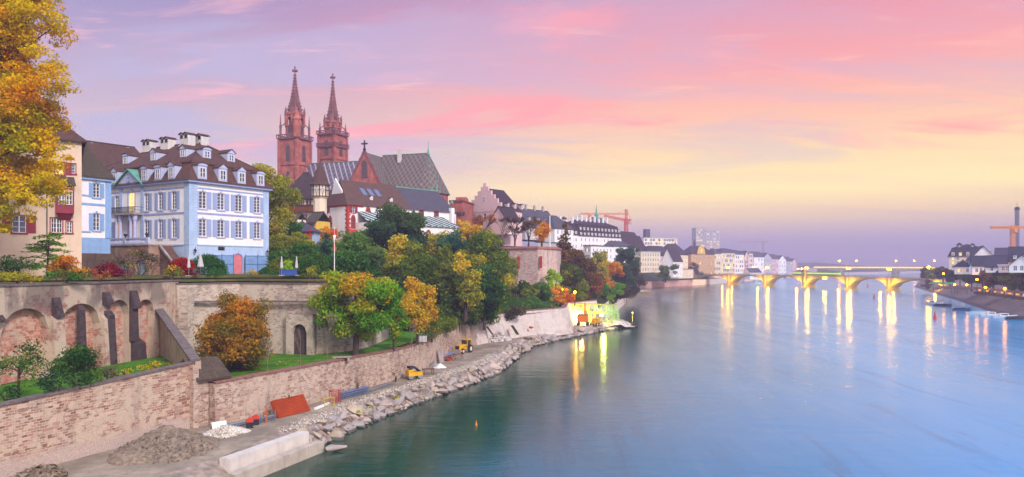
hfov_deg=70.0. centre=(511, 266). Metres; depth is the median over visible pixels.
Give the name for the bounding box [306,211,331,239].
yellow outbuilding
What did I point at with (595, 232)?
dormer house
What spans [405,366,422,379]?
road roller
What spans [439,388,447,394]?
boulder
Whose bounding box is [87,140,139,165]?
brown roof house
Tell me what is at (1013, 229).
tower crane
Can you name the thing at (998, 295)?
market stall
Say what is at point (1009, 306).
bank
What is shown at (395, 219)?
cedar
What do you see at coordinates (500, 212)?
gable house
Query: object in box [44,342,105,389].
laurel bush
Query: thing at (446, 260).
linden
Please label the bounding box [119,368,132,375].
yellow flower bush
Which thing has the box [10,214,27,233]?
window
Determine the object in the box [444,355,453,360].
brick pile
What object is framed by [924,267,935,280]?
promenade tree
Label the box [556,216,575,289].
poplar
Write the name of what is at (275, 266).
olive shrub
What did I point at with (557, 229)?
white roof house
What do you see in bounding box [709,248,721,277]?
pale row house
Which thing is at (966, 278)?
promenade tree
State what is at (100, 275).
rusty shrub
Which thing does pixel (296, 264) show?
folded parasol
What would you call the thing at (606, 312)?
scaffold gantry
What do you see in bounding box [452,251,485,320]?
amber tree
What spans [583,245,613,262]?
balcony house
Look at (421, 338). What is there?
white box
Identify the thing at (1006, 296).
market stall
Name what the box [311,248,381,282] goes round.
laurel
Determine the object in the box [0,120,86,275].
cream house
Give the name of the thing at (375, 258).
pine
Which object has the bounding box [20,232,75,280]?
layered tree
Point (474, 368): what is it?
boulder
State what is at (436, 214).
window
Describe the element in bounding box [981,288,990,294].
market stall
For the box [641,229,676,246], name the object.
white apartment slab
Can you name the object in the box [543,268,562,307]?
tree
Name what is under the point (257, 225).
window
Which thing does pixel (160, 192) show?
window
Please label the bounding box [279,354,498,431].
gravel
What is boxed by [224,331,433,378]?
lawn
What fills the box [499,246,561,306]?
terrace wall
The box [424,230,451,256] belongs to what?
undergrowth shrub
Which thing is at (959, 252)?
corner building
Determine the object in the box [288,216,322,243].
garden pavilion
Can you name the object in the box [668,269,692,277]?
terrace cafe
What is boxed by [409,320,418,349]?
sapling
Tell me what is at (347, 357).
stone bench
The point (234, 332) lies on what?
maple
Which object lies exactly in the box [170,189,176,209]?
window
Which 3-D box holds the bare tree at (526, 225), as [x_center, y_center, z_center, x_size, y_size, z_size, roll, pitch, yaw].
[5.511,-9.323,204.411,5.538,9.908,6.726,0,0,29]
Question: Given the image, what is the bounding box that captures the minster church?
[306,140,449,202]
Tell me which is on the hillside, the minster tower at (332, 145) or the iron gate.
the minster tower at (332, 145)
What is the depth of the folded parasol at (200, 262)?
93.79 m
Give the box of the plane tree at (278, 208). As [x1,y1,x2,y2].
[252,163,303,239]
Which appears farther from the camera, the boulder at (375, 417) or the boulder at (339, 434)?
the boulder at (375, 417)
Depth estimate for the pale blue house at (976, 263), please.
310.12 m
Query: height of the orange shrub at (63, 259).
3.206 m
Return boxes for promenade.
[953,282,1023,296]
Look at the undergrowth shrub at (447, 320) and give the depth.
122.50 m
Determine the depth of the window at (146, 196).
115.24 m
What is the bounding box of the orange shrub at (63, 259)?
[47,254,90,276]
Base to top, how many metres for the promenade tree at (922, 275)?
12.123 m
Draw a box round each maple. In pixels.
[89,260,132,280]
[192,290,276,370]
[318,225,339,240]
[385,299,410,350]
[399,276,440,343]
[533,221,551,245]
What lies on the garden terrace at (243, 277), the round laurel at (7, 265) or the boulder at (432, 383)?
the round laurel at (7, 265)
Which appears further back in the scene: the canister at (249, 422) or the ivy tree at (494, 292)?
the ivy tree at (494, 292)
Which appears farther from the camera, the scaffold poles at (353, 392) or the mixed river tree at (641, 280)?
the mixed river tree at (641, 280)
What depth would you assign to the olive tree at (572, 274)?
209.02 m
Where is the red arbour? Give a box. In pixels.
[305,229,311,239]
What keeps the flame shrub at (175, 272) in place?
on the garden terrace at (243, 277)
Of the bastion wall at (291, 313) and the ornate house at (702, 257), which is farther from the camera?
the ornate house at (702, 257)
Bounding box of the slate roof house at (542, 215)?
[517,203,550,241]
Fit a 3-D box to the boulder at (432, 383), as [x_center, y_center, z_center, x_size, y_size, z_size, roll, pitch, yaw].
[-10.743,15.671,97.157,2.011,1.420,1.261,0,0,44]
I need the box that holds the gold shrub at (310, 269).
[306,265,319,274]
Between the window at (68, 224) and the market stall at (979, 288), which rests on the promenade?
the market stall at (979, 288)
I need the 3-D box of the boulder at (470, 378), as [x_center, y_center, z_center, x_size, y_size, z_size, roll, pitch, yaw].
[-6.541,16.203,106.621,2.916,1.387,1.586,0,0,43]
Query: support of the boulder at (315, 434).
on the gravel bank at (210, 468)
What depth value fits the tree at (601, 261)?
248.12 m
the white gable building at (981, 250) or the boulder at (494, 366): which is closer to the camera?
the boulder at (494, 366)
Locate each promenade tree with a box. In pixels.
[920,266,927,278]
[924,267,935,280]
[933,266,943,285]
[941,268,957,285]
[949,270,960,285]
[959,274,976,290]
[970,275,983,291]
[978,269,997,292]
[988,270,1007,293]
[997,273,1023,295]
[1009,273,1023,290]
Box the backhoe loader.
[450,338,472,353]
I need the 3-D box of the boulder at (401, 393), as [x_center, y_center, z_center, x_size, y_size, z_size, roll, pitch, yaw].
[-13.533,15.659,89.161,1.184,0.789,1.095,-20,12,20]
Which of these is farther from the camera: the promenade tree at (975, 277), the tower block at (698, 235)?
the tower block at (698, 235)
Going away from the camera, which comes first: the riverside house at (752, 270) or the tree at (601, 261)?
the tree at (601, 261)
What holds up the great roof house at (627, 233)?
on the hillside
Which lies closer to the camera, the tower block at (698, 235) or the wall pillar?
the wall pillar
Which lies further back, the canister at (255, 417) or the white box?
the white box
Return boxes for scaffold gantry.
[571,303,617,322]
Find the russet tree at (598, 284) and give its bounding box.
[587,273,603,299]
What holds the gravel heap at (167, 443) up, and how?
on the path
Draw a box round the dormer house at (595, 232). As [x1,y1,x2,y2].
[569,215,621,251]
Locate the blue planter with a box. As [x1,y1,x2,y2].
[279,269,296,275]
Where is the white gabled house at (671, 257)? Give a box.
[661,248,682,276]
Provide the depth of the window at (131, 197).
117.40 m
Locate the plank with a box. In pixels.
[511,325,518,334]
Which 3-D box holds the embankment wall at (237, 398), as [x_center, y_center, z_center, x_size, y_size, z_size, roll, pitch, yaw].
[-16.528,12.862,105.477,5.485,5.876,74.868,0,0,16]
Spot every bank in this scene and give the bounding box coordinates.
[159,322,619,476]
[600,271,920,317]
[915,278,1023,318]
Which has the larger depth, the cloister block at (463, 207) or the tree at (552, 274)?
the cloister block at (463, 207)
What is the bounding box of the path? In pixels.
[10,321,603,476]
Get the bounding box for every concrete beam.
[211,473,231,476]
[219,431,308,472]
[229,440,323,476]
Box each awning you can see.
[928,282,954,285]
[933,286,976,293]
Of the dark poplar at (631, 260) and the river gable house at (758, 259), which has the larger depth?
the river gable house at (758, 259)
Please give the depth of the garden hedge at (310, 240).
139.08 m
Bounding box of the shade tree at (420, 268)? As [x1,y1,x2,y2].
[397,254,450,318]
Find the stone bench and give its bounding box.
[332,356,350,360]
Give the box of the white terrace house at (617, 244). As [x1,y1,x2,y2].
[605,241,635,263]
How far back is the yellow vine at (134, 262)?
97.93 m
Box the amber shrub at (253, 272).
[243,269,257,274]
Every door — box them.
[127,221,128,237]
[234,253,242,273]
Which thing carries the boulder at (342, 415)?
on the gravel bank at (210, 468)
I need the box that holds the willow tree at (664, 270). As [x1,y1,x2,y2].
[656,263,678,282]
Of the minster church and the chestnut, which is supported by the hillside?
the minster church
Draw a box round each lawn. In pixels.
[0,356,172,401]
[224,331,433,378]
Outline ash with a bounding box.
[443,228,515,324]
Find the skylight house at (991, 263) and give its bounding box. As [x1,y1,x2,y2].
[984,255,1007,272]
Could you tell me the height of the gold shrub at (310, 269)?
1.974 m
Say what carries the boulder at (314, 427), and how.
on the gravel bank at (210, 468)
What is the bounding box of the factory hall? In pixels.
[797,268,816,271]
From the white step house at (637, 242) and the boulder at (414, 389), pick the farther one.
the white step house at (637, 242)
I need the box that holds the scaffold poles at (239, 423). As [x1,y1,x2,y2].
[220,421,245,426]
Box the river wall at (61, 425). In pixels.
[0,361,195,476]
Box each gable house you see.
[471,183,523,246]
[489,206,521,234]
[538,216,579,249]
[749,251,763,274]
[761,253,771,274]
[769,254,778,274]
[776,255,785,274]
[784,257,792,274]
[790,258,796,271]
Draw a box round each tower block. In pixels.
[692,228,704,246]
[705,230,719,249]
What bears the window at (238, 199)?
in the mansion
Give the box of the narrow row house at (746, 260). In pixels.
[742,251,748,269]
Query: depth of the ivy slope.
145.23 m
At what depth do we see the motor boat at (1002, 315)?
239.62 m
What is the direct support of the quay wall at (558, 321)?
on the gravel bank at (210, 468)
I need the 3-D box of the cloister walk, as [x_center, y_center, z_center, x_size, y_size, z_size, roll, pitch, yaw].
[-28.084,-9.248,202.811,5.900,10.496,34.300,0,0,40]
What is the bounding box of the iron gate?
[419,331,435,342]
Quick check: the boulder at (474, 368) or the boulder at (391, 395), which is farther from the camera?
the boulder at (474, 368)
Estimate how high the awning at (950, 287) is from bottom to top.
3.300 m
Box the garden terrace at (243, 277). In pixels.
[0,274,381,283]
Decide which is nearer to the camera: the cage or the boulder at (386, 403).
the cage
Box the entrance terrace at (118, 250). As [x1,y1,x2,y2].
[110,237,182,274]
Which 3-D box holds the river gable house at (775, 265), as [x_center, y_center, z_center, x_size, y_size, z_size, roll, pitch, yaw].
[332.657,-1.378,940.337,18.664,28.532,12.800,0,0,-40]
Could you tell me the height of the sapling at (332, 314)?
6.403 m
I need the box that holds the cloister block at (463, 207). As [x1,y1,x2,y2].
[449,197,474,234]
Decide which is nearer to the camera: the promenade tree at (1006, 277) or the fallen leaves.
the fallen leaves
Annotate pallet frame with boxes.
[322,396,333,406]
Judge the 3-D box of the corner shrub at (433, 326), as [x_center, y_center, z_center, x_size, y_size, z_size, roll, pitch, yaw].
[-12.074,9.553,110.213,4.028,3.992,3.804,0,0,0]
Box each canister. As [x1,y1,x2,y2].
[246,417,252,428]
[252,414,258,424]
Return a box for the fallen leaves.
[230,342,450,371]
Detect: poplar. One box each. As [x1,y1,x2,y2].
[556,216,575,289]
[612,246,641,289]
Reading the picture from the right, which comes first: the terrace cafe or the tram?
the tram
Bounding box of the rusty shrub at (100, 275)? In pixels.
[89,268,111,281]
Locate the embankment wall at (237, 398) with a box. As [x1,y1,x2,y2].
[208,324,470,424]
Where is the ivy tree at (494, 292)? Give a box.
[467,263,510,329]
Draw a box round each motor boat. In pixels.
[923,301,942,303]
[933,304,951,306]
[952,308,970,310]
[966,311,989,313]
[978,312,997,316]
[991,313,1016,317]
[1005,316,1023,319]
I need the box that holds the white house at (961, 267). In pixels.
[953,259,968,273]
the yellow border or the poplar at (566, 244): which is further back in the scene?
the poplar at (566, 244)
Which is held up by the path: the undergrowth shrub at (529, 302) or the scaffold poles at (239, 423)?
the scaffold poles at (239, 423)
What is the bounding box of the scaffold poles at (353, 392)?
[337,386,369,399]
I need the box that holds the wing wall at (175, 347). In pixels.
[155,308,200,368]
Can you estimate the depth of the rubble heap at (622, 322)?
200.84 m
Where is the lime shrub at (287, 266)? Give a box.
[282,260,294,268]
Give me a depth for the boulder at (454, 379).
102.42 m
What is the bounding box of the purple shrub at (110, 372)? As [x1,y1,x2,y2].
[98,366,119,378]
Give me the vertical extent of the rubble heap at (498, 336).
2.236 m
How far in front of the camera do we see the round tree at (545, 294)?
175.49 m
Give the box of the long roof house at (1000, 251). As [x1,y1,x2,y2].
[994,248,1008,263]
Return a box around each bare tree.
[472,213,496,229]
[494,220,513,246]
[498,216,525,246]
[520,216,543,245]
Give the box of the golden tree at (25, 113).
[0,0,83,234]
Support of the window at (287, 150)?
in the minster tower at (294, 152)
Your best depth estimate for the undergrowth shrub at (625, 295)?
260.80 m
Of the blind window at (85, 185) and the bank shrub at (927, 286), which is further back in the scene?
the bank shrub at (927, 286)
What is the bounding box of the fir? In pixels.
[316,233,332,254]
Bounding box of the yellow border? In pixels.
[136,361,171,370]
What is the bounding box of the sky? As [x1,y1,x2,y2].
[17,0,1023,267]
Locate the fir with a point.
(326, 244)
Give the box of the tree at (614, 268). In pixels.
[604,261,624,288]
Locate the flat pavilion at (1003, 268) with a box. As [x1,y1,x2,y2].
[997,264,1009,272]
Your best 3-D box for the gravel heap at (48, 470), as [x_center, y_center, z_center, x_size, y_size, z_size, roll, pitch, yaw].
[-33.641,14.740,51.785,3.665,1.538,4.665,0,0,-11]
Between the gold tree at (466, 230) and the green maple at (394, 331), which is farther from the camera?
the gold tree at (466, 230)
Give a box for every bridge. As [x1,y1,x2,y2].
[693,269,953,290]
[814,267,934,277]
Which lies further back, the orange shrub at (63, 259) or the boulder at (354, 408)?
the orange shrub at (63, 259)
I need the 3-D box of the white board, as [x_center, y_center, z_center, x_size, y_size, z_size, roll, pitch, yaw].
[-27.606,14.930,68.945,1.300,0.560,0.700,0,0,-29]
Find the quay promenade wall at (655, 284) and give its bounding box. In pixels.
[625,279,694,298]
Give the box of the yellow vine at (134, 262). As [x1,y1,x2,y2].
[125,250,144,275]
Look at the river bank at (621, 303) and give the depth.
681.25 m
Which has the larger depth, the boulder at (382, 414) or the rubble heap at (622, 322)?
the rubble heap at (622, 322)
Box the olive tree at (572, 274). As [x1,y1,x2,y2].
[560,262,589,301]
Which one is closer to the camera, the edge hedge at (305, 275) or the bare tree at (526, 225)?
the edge hedge at (305, 275)
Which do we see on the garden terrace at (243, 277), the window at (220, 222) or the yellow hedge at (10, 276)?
the yellow hedge at (10, 276)
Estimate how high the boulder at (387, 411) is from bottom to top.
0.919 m
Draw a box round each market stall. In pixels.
[974,287,984,293]
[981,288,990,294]
[988,288,999,295]
[994,289,1007,296]
[1001,290,1012,297]
[1008,290,1021,298]
[1016,291,1023,299]
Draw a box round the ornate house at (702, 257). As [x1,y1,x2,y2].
[684,239,714,276]
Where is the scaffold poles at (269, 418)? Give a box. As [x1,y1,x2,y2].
[249,410,276,422]
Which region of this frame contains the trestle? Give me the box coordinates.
[422,368,434,374]
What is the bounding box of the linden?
[426,243,458,304]
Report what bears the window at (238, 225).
in the mansion
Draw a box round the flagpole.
[334,227,334,271]
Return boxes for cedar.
[364,202,428,251]
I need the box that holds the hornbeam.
[434,267,484,332]
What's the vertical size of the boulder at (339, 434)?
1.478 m
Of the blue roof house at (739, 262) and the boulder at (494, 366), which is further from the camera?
the blue roof house at (739, 262)
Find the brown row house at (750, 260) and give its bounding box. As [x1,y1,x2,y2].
[748,253,752,267]
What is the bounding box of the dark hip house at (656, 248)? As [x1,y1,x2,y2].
[646,245,665,264]
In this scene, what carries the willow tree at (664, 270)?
on the hillside
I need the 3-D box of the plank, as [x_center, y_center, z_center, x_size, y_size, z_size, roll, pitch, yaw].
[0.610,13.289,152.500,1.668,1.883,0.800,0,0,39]
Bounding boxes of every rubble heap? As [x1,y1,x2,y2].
[488,331,512,342]
[602,317,634,326]
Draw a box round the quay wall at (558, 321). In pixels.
[470,300,599,344]
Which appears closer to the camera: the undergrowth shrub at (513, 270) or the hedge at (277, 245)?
the hedge at (277, 245)
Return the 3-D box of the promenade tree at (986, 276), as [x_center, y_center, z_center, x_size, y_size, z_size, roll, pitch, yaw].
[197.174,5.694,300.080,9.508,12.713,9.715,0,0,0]
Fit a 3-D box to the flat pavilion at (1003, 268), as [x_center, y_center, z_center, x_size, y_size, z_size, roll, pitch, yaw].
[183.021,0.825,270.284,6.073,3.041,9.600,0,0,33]
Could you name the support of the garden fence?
on the garden terrace at (243, 277)
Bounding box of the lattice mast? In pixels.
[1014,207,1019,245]
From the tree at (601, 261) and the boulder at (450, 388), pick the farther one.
the tree at (601, 261)
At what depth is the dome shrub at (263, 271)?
107.54 m
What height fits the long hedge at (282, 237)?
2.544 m
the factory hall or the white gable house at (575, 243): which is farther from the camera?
the factory hall
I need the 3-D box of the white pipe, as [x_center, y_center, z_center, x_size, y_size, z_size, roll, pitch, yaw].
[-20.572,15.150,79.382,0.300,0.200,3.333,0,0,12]
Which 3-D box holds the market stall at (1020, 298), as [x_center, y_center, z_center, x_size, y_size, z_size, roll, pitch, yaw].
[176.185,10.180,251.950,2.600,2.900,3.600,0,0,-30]
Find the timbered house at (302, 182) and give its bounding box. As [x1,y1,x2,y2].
[284,172,312,218]
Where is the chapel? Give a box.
[396,184,456,223]
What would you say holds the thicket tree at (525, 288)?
on the hillside
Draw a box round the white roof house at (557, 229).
[535,215,574,243]
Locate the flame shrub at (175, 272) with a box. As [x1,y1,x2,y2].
[162,265,183,279]
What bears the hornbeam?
on the hillside
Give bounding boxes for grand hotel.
[715,248,734,277]
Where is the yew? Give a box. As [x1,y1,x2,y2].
[433,228,470,281]
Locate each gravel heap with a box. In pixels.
[15,463,68,476]
[107,425,218,465]
[203,424,250,437]
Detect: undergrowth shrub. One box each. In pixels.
[313,236,343,253]
[350,228,368,239]
[393,288,423,322]
[409,304,460,334]
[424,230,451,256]
[497,306,526,320]
[503,256,519,297]
[503,294,554,309]
[591,288,636,303]
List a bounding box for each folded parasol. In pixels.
[185,255,191,275]
[197,253,203,275]
[279,256,284,275]
[295,256,298,275]
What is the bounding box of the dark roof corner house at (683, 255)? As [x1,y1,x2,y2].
[655,244,687,273]
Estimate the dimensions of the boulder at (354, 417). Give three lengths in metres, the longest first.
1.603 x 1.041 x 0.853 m
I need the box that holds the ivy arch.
[284,221,304,235]
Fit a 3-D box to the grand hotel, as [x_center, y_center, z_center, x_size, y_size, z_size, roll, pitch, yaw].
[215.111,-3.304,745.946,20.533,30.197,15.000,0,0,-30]
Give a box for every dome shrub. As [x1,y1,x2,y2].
[206,269,224,278]
[258,267,275,274]
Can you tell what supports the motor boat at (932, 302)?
on the water
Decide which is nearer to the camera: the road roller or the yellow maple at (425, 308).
the road roller
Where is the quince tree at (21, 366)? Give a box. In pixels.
[0,337,47,396]
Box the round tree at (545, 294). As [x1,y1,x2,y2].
[520,281,552,303]
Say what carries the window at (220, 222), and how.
in the mansion
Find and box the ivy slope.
[476,303,509,316]
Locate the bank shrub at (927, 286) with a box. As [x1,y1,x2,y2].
[920,279,933,288]
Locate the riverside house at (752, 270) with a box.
[743,268,761,279]
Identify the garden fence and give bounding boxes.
[209,254,267,273]
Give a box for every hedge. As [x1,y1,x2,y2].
[0,271,43,283]
[44,269,92,282]
[191,253,228,274]
[265,242,327,266]
[269,231,310,243]
[269,238,322,253]
[274,239,316,247]
[294,253,333,277]
[300,272,320,278]
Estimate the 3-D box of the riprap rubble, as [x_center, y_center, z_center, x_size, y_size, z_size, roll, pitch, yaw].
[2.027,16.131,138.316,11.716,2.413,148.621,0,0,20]
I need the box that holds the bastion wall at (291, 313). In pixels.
[175,279,388,354]
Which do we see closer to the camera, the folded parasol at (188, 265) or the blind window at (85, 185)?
the folded parasol at (188, 265)
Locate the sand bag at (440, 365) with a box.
[433,363,446,367]
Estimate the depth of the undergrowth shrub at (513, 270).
176.98 m
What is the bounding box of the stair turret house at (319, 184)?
[309,162,330,214]
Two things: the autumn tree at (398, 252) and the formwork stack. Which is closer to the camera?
the formwork stack
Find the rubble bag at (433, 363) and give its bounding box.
[429,360,437,366]
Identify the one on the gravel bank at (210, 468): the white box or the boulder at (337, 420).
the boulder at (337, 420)
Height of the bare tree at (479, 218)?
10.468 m
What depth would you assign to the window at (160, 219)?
113.51 m
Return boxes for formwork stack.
[270,394,310,418]
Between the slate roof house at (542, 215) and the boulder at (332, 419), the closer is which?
the boulder at (332, 419)
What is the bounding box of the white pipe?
[314,402,330,409]
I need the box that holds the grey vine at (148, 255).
[105,246,173,275]
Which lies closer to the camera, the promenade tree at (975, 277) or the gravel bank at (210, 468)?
the gravel bank at (210, 468)
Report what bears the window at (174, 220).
in the mansion
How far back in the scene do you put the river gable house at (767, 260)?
896.64 m
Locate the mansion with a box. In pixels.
[105,132,273,273]
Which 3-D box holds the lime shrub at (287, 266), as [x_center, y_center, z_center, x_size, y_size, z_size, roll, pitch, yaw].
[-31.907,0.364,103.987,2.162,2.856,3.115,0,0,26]
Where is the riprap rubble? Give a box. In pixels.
[290,322,620,444]
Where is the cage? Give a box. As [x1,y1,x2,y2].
[329,389,341,401]
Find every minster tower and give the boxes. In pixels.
[276,66,312,188]
[316,73,348,162]
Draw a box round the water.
[224,273,1023,476]
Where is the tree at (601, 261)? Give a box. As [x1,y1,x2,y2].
[590,250,609,298]
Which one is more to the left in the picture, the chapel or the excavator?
the chapel
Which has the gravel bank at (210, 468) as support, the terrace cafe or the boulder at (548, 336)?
the boulder at (548, 336)
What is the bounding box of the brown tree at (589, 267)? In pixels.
[563,247,597,292]
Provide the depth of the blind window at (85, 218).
102.95 m
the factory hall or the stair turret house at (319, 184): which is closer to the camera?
the stair turret house at (319, 184)
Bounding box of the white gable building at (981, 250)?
[965,246,992,273]
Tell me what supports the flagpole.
on the garden terrace at (243, 277)
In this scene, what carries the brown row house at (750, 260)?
on the hillside
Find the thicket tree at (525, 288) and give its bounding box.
[506,279,539,302]
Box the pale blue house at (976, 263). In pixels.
[969,255,985,274]
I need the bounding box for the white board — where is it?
[211,420,226,428]
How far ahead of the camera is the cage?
82.28 m
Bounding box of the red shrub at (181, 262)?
[165,256,198,278]
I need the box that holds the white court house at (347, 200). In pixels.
[327,178,411,241]
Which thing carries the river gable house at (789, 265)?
on the hillside
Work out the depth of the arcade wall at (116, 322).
76.34 m
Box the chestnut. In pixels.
[305,270,404,354]
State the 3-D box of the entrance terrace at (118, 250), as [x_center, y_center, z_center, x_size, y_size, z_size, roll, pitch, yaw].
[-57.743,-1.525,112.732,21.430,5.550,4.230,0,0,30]
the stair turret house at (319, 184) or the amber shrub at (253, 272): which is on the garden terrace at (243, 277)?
the amber shrub at (253, 272)
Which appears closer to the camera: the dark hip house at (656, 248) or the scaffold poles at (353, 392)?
the scaffold poles at (353, 392)
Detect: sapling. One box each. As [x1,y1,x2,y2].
[260,336,272,370]
[294,329,300,363]
[323,312,337,359]
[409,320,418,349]
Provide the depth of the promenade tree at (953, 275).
389.97 m
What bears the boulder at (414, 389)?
on the gravel bank at (210, 468)
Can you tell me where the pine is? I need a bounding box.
[349,248,406,287]
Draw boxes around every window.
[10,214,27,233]
[49,217,63,233]
[54,161,65,175]
[65,220,73,233]
[69,163,76,174]
[82,215,89,230]
[83,183,88,194]
[92,181,101,198]
[92,211,101,231]
[115,194,118,213]
[127,188,135,212]
[143,191,149,211]
[144,218,148,239]
[157,190,163,210]
[157,217,163,239]
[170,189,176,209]
[170,217,176,238]
[198,189,207,209]
[198,217,207,237]
[216,191,225,210]
[216,218,225,237]
[234,193,242,212]
[234,219,242,238]
[253,195,261,213]
[253,220,261,239]
[285,144,289,160]
[302,145,305,161]
[324,139,328,155]
[339,140,342,156]
[351,215,355,228]
[361,159,367,178]
[434,208,438,216]
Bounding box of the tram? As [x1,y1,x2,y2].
[792,272,840,275]
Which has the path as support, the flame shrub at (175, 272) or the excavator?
the excavator
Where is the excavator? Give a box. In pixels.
[577,303,588,325]
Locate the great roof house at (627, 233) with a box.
[620,231,636,235]
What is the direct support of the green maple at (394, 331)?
on the hillside
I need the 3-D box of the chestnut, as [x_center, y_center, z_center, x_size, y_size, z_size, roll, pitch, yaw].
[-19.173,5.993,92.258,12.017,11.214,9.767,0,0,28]
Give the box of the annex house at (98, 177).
[82,144,115,273]
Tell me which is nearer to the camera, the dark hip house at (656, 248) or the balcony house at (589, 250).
the balcony house at (589, 250)
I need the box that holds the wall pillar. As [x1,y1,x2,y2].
[180,356,231,428]
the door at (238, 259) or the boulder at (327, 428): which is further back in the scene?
the door at (238, 259)
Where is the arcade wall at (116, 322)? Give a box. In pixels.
[0,280,179,385]
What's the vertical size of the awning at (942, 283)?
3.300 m
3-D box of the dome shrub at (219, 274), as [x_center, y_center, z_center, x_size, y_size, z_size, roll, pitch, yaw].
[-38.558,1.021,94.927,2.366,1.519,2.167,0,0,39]
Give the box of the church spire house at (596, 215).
[591,205,605,222]
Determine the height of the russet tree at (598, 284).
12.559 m
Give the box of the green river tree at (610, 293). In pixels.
[602,282,625,303]
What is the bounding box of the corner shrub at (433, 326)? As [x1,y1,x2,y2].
[420,317,444,341]
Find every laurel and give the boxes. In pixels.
[0,254,41,281]
[0,385,28,400]
[33,367,82,392]
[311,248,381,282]
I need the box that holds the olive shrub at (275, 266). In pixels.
[265,257,293,273]
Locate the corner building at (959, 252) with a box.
[947,243,991,268]
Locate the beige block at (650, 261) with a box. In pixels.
[637,251,660,272]
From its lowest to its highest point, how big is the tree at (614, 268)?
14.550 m
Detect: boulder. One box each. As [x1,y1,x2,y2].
[309,431,321,437]
[311,425,318,430]
[316,419,326,425]
[322,425,332,431]
[325,444,346,451]
[327,415,336,422]
[329,430,344,440]
[332,416,345,426]
[334,412,346,420]
[341,424,356,432]
[346,404,362,414]
[348,414,360,420]
[351,420,364,427]
[361,417,372,423]
[362,409,369,414]
[370,413,380,420]
[372,398,379,405]
[373,409,386,417]
[379,399,392,407]
[384,408,393,415]
[387,393,394,398]
[393,405,401,410]
[394,396,404,404]
[398,390,405,396]
[404,391,416,402]
[411,387,418,391]
[417,388,428,394]
[426,394,433,398]
[428,379,436,388]
[435,382,444,388]
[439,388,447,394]
[444,385,456,391]
[449,377,457,382]
[455,383,463,388]
[464,373,475,381]
[469,365,477,371]
[478,368,486,373]
[489,363,500,370]
[522,346,530,351]
[543,334,553,339]
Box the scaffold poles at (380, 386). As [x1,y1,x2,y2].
[367,382,393,391]
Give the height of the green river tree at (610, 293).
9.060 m
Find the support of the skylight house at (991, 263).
on the hillside
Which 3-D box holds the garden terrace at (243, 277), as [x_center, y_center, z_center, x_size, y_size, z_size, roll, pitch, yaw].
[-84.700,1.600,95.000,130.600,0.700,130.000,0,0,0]
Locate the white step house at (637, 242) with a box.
[621,235,647,256]
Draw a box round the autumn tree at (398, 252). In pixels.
[372,233,432,278]
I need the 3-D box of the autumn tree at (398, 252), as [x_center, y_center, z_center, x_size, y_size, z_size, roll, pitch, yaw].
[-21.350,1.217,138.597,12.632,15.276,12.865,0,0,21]
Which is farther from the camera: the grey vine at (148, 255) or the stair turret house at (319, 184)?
the stair turret house at (319, 184)
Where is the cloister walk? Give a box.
[356,211,460,236]
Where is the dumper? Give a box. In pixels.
[590,318,599,325]
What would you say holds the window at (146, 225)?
in the mansion
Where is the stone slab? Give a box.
[437,350,443,362]
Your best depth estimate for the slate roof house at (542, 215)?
302.82 m
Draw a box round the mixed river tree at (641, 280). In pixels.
[626,267,647,296]
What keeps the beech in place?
on the garden terrace at (243, 277)
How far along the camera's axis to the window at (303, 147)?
256.42 m
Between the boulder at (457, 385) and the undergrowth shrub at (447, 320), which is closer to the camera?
the boulder at (457, 385)
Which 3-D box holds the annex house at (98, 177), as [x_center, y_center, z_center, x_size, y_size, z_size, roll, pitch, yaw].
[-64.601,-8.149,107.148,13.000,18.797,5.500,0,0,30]
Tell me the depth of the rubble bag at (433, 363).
110.95 m
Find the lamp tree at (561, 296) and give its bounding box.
[550,286,575,306]
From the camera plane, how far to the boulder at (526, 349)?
145.22 m
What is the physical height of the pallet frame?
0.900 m
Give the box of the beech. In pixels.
[327,230,384,268]
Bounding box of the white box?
[419,335,426,341]
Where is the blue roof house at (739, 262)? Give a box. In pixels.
[733,250,744,277]
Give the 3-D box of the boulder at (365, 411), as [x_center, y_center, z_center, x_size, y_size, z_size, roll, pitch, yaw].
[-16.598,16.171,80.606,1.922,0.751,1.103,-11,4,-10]
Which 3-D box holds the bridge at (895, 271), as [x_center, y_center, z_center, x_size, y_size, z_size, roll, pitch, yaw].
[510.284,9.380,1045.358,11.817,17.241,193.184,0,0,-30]
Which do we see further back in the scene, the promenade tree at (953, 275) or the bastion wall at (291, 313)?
the promenade tree at (953, 275)
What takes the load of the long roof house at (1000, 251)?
on the hillside
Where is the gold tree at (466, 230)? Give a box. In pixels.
[455,220,482,240]
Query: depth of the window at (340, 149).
273.90 m
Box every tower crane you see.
[578,213,624,220]
[604,209,631,231]
[738,241,767,252]
[990,225,1023,246]
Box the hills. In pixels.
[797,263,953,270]
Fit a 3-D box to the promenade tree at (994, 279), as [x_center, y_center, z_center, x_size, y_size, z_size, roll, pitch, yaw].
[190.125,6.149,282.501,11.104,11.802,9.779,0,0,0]
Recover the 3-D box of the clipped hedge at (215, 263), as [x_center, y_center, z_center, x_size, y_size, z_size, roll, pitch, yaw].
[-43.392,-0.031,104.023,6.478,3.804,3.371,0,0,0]
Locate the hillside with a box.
[1,241,920,384]

